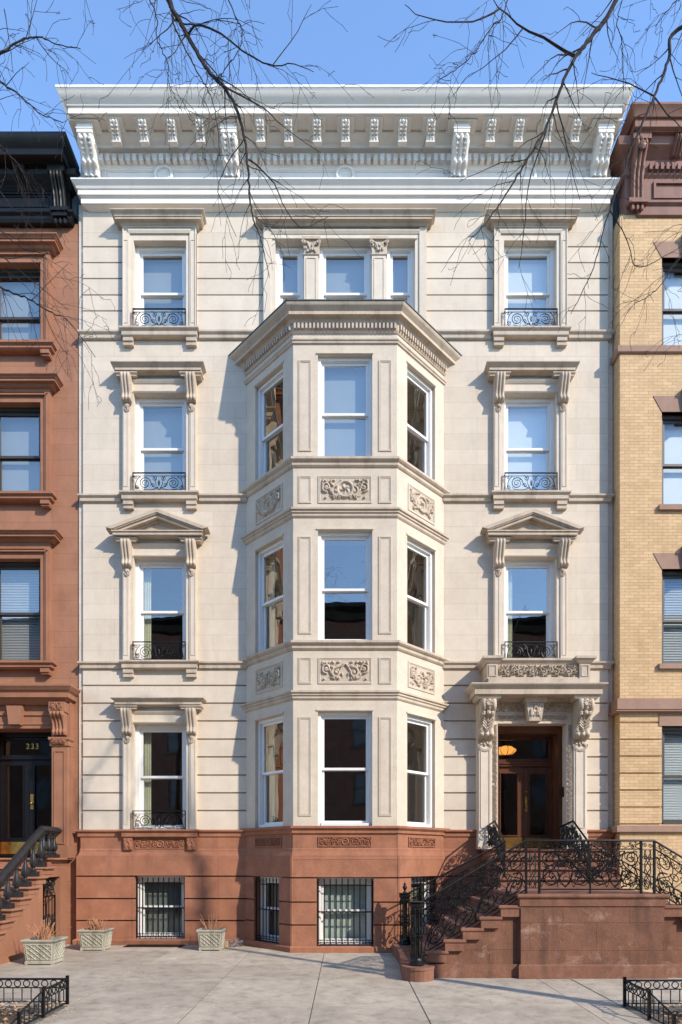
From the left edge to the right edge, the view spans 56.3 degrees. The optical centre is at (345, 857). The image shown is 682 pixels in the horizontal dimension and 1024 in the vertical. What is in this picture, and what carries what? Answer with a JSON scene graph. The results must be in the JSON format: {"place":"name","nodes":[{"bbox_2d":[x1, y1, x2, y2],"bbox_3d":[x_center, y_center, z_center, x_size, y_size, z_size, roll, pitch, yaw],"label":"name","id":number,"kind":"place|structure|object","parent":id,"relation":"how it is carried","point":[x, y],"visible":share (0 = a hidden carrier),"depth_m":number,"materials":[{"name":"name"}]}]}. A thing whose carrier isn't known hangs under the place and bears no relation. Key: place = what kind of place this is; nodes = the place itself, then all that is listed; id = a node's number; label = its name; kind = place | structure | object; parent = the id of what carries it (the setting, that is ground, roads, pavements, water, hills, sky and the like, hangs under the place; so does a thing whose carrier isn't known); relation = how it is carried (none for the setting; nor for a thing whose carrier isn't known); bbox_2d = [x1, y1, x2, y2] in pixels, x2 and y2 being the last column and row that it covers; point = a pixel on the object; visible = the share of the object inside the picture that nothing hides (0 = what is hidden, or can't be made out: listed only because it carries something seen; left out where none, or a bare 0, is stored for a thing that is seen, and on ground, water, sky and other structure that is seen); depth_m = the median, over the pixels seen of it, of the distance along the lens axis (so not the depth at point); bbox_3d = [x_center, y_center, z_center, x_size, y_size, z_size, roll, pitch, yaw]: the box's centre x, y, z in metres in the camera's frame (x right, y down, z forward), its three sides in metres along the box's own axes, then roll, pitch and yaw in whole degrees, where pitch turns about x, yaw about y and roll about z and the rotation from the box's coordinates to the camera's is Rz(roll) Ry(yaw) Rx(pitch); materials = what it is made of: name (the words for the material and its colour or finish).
{"place":"outdoors","nodes":[
{"label":"outdoors","id":0,"kind":"place"},
{"bbox_2d":[0,944,681,1023],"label":"sidewalk","id":1,"kind":"structure","parent":0,"point":[352,988],"depth_m":8.99,"materials":[{"name":"concrete"}]},
{"bbox_2d":[0,826,72,964],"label":"brownstone stoop","id":2,"kind":"object","parent":1,"relation":"on","point":[33,889],"visible":0.93,"depth_m":12.62,"materials":[{"name":"brown stone"}]},
{"bbox_2d":[21,936,67,964],"bbox_3d":[-5.420,1.675,11.500,0.612,0.450,0.530,0,0,0],"label":"planter","id":3,"kind":"object","parent":1,"relation":"on","point":[50,951],"visible":1,"depth_m":11.28,"materials":[{"name":"stone"}]},
{"bbox_2d":[25,918,58,939],"bbox_3d":[-5.481,1.292,11.480,0.472,0.429,0.442,0,0,21],"label":"dry plant","id":4,"kind":"object","parent":3,"relation":"in","point":[44,933],"visible":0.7,"depth_m":11.45,"materials":[{"name":"brown plant"}]},
{"bbox_2d":[77,928,114,950],"bbox_3d":[-5.160,1.685,13.200,0.592,0.430,0.490,0,0,0],"label":"planter","id":5,"kind":"object","parent":1,"relation":"on","point":[95,939],"visible":0.99,"depth_m":13.00,"materials":[{"name":"stone"}]},
{"bbox_2d":[79,918,106,937],"bbox_3d":[-5.181,1.432,13.150,0.570,0.396,0.550,0,0,-20],"label":"dry plant","id":6,"kind":"object","parent":5,"relation":"in","point":[94,925],"visible":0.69,"depth_m":13.15,"materials":[{"name":"brown plant"}]},
{"bbox_2d":[123,945,183,946],"bbox_3d":[-4.100,1.894,13.710,1.240,0.017,0.360,0,0,0],"label":"drain grate","id":7,"kind":"object","parent":1,"relation":"on","point":[153,946],"visible":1,"depth_m":13.55,"materials":[{"name":"black metal"}]},
{"bbox_2d":[0,0,373,409],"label":"bare tree","id":8,"kind":"object","parent":1,"relation":"on","point":[187,34],"visible":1,"depth_m":7.00,"materials":[{"name":"brown plant"}]},
{"bbox_2d":[196,928,226,950],"bbox_3d":[-2.760,1.685,13.200,0.551,0.430,0.449,0,0,0],"label":"planter","id":9,"kind":"object","parent":1,"relation":"on","point":[209,939],"visible":1,"depth_m":13.01,"materials":[{"name":"stone"}]},
{"bbox_2d":[200,914,223,929],"bbox_3d":[-2.788,1.336,13.206,0.556,0.381,0.466,0,0,0],"label":"dry plant","id":10,"kind":"object","parent":9,"relation":"on","point":[212,925],"visible":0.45,"depth_m":13.23,"materials":[{"name":"brown plant"}]},
{"bbox_2d":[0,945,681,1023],"bbox_3d":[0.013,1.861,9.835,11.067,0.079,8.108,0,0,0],"label":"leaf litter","id":11,"kind":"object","parent":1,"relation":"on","point":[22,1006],"visible":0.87,"depth_m":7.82,"materials":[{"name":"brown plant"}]},
{"bbox_2d":[392,820,681,981],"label":"stoop","id":12,"kind":"object","parent":1,"relation":"on","point":[563,911],"visible":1,"depth_m":10.12,"materials":[{"name":"brown stone"}]},
{"bbox_2d":[0,951,681,1023],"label":"sidewalk bed","id":13,"kind":"object","parent":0,"point":[628,1008],"visible":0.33,"depth_m":7.97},
{"bbox_2d":[0,1006,50,1023],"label":"fallen leaves","id":14,"kind":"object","parent":13,"relation":"on","point":[12,1016],"depth_m":7.68,"materials":[{"name":"brown plant"}]},
{"bbox_2d":[0,975,68,1023],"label":"tree pit fence","id":15,"kind":"object","parent":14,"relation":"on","point":[43,989],"visible":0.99,"depth_m":8.19,"materials":[{"name":"black metal"}]},
{"bbox_2d":[646,1008,681,1023],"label":"soil","id":16,"kind":"structure","parent":13,"relation":"on","point":[677,1019],"depth_m":7.65,"materials":[{"name":"brown soil"}]},
{"bbox_2d":[623,977,681,1023],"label":"tree pit fence","id":17,"kind":"object","parent":16,"relation":"on","point":[628,988],"visible":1,"depth_m":8.04,"materials":[{"name":"black metal"}]},
{"bbox_2d":[0,0,681,173],"label":"sky","id":18,"kind":"structure","parent":0,"point":[357,55],"materials":[{"name":"blue"}]},
{"bbox_2d":[378,0,681,370],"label":"bare tree","id":19,"kind":"object","parent":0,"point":[573,54],"visible":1,"depth_m":7.02,"materials":[{"name":"brown plant"}]},
{"bbox_2d":[608,102,681,903],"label":"brick house","id":20,"kind":"structure","parent":0,"point":[646,708],"depth_m":13.72,"materials":[{"name":"brick"}]},
{"bbox_2d":[661,727,681,824],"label":"window","id":21,"kind":"structure","parent":20,"relation":"in","point":[667,802],"depth_m":14.03,"materials":[{"name":"brown metal"}]},
{"bbox_2d":[662,571,681,662],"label":"window","id":22,"kind":"structure","parent":20,"relation":"in","point":[665,574],"depth_m":14.03,"materials":[{"name":"brown metal"}]},
{"bbox_2d":[662,415,681,503],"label":"window","id":23,"kind":"structure","parent":20,"relation":"in","point":[671,435],"depth_m":14.04,"materials":[{"name":"blue glass"}]},
{"bbox_2d":[662,262,681,344],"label":"window","id":24,"kind":"structure","parent":20,"relation":"in","point":[673,284],"depth_m":14.04,"materials":[{"name":"glass"}]},
{"bbox_3d":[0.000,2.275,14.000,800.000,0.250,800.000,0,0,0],"label":"ground","id":25,"kind":"structure","parent":0,"visible":0},
{"bbox_2d":[0,131,81,943],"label":"brownstone house","id":26,"kind":"structure","parent":25,"relation":"on","point":[40,690],"depth_m":14.08,"materials":[{"name":"brown stone"}]},
{"bbox_2d":[0,760,28,856],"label":"door","id":27,"kind":"structure","parent":26,"relation":"in","point":[9,847],"depth_m":14.42,"materials":[{"name":"black paint"}]},
{"bbox_2d":[0,562,39,659],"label":"window","id":28,"kind":"structure","parent":26,"relation":"in","point":[3,565],"depth_m":14.36,"materials":[{"name":"brown metal"}]},
{"bbox_2d":[0,408,39,490],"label":"window","id":29,"kind":"structure","parent":26,"relation":"in","point":[19,437],"depth_m":14.37,"materials":[{"name":"blue glass"}]},
{"bbox_2d":[0,269,39,338],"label":"window","id":30,"kind":"structure","parent":26,"relation":"in","point":[23,320],"depth_m":14.37,"materials":[{"name":"glass"}]},
{"bbox_2d":[29,760,50,856],"bbox_3d":[-6.806,-1.120,14.405,0.682,2.180,0.130,0,0,0],"label":"door","id":31,"kind":"structure","parent":26,"relation":"in","point":[33,764],"depth_m":14.42,"materials":[{"name":"black paint"}]},
{"bbox_2d":[55,84,634,952],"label":"limestone townhouse","id":32,"kind":"structure","parent":25,"relation":"on","point":[345,570],"depth_m":13.90,"materials":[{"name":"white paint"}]},
{"bbox_2d":[136,725,185,827],"bbox_3d":[-4.050,-1.775,14.201,1.150,2.310,0.273,0,0,0],"label":"window","id":33,"kind":"structure","parent":32,"relation":"in","point":[143,732],"depth_m":14.13,"materials":[{"name":"white paint"}]},
{"bbox_2d":[136,561,185,658],"bbox_3d":[-4.050,-5.435,14.201,1.150,2.270,0.273,0,0,0],"label":"window","id":34,"kind":"structure","parent":32,"relation":"in","point":[143,577],"depth_m":14.13,"materials":[{"name":"white paint"}]},
{"bbox_2d":[136,398,185,489],"bbox_3d":[-4.050,-9.070,14.201,1.150,2.180,0.273,0,0,0],"label":"window","id":35,"kind":"structure","parent":32,"relation":"in","point":[160,433],"depth_m":14.30,"materials":[{"name":"glass"}]},
{"bbox_2d":[136,247,185,325],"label":"window","id":36,"kind":"structure","parent":32,"relation":"in","point":[159,283],"depth_m":14.30,"materials":[{"name":"glass"}]},
{"bbox_2d":[137,876,185,937],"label":"window","id":37,"kind":"structure","parent":32,"relation":"in","point":[150,886],"depth_m":14.30,"materials":[{"name":"white paint"}]},
{"bbox_2d":[258,715,282,827],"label":"window","id":38,"kind":"structure","parent":32,"relation":"in","point":[262,774],"depth_m":13.81,"materials":[{"name":"white paint"}]},
{"bbox_2d":[258,539,282,651],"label":"window","id":39,"kind":"structure","parent":32,"relation":"in","point":[262,555],"depth_m":13.81,"materials":[{"name":"white paint"}]},
{"bbox_2d":[258,368,282,477],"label":"window","id":40,"kind":"structure","parent":32,"relation":"in","point":[277,378],"depth_m":13.79,"materials":[{"name":"white paint"}]},
{"bbox_2d":[260,877,281,941],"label":"window","id":41,"kind":"structure","parent":32,"relation":"in","point":[261,882],"depth_m":13.79,"materials":[{"name":"white paint"}]},
{"bbox_2d":[276,247,302,307],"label":"window","id":42,"kind":"structure","parent":32,"relation":"in","point":[291,287],"depth_m":14.13,"materials":[{"name":"white paint"}]},
{"bbox_2d":[318,712,371,825],"bbox_3d":[0.000,-1.805,13.032,1.100,2.310,0.185,0,0,0],"label":"window","id":43,"kind":"structure","parent":32,"relation":"in","point":[321,715],"depth_m":12.98,"materials":[{"name":"white paint"}]},
{"bbox_2d":[318,532,371,639],"bbox_3d":[0.000,-5.495,13.032,1.100,2.250,0.185,0,0,0],"label":"window","id":44,"kind":"structure","parent":32,"relation":"in","point":[322,536],"depth_m":12.98,"materials":[{"name":"white paint"}]},
{"bbox_2d":[318,358,371,455],"bbox_3d":[0.000,-9.115,13.059,1.100,2.110,0.239,0,0,0],"label":"window","id":45,"kind":"structure","parent":32,"relation":"in","point":[344,396],"depth_m":13.18,"materials":[{"name":"glass"}]},
{"bbox_2d":[317,878,372,944],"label":"window","id":46,"kind":"structure","parent":32,"relation":"in","point":[321,888],"depth_m":13.20,"materials":[{"name":"grey glass"}]},
{"bbox_2d":[320,247,370,298],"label":"window","id":47,"kind":"structure","parent":32,"relation":"in","point":[339,279],"depth_m":14.23,"materials":[{"name":"glass"}]},
{"bbox_2d":[387,247,413,307],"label":"window","id":48,"kind":"structure","parent":32,"relation":"in","point":[400,273],"depth_m":14.13,"materials":[{"name":"white paint"}]},
{"bbox_2d":[408,877,429,932],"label":"window","id":49,"kind":"structure","parent":32,"relation":"in","point":[415,882],"depth_m":13.78,"materials":[{"name":"white paint"}]},
{"bbox_2d":[407,715,431,826],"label":"window","id":50,"kind":"structure","parent":32,"relation":"in","point":[427,774],"depth_m":13.80,"materials":[{"name":"white paint"}]},
{"bbox_2d":[407,539,431,651],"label":"window","id":51,"kind":"structure","parent":32,"relation":"in","point":[427,555],"depth_m":13.80,"materials":[{"name":"white paint"}]},
{"bbox_2d":[407,368,431,477],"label":"window","id":52,"kind":"structure","parent":32,"relation":"in","point":[412,378],"depth_m":13.80,"materials":[{"name":"white paint"}]},
{"bbox_2d":[499,741,516,755],"bbox_3d":[3.930,-3.103,15.600,0.500,1.235,0.500,0,0,-21],"label":"pendant lamp","id":53,"kind":"object","parent":32,"relation":"hanging from","point":[506,750],"visible":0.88,"depth_m":15.44,"materials":[{"name":"orange glass"}]},
{"bbox_2d":[499,767,522,848],"bbox_3d":[3.736,-1.142,14.546,0.652,1.865,0.068,0,0,0],"label":"door","id":54,"kind":"structure","parent":32,"relation":"in","point":[511,840],"depth_m":14.53,"materials":[{"name":"brown wood"}]},
{"bbox_2d":[504,561,553,657],"bbox_3d":[4.050,-5.435,14.201,1.150,2.270,0.273,0,0,0],"label":"window","id":55,"kind":"structure","parent":32,"relation":"in","point":[549,565],"depth_m":14.13,"materials":[{"name":"white paint"}]},
{"bbox_2d":[504,398,553,489],"bbox_3d":[4.050,-9.070,14.201,1.150,2.180,0.273,0,0,0],"label":"window","id":56,"kind":"structure","parent":32,"relation":"in","point":[528,433],"depth_m":14.30,"materials":[{"name":"blue glass"}]},
{"bbox_2d":[504,247,553,325],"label":"window","id":57,"kind":"structure","parent":32,"relation":"in","point":[538,275],"depth_m":14.30,"materials":[{"name":"glass"}]},
{"bbox_2d":[523,767,551,848],"bbox_3d":[4.394,-1.142,14.510,0.652,1.865,0.140,0,0,0],"label":"door","id":58,"kind":"structure","parent":32,"relation":"in","point":[527,771],"depth_m":14.53,"materials":[{"name":"brown wood"}]}
]}

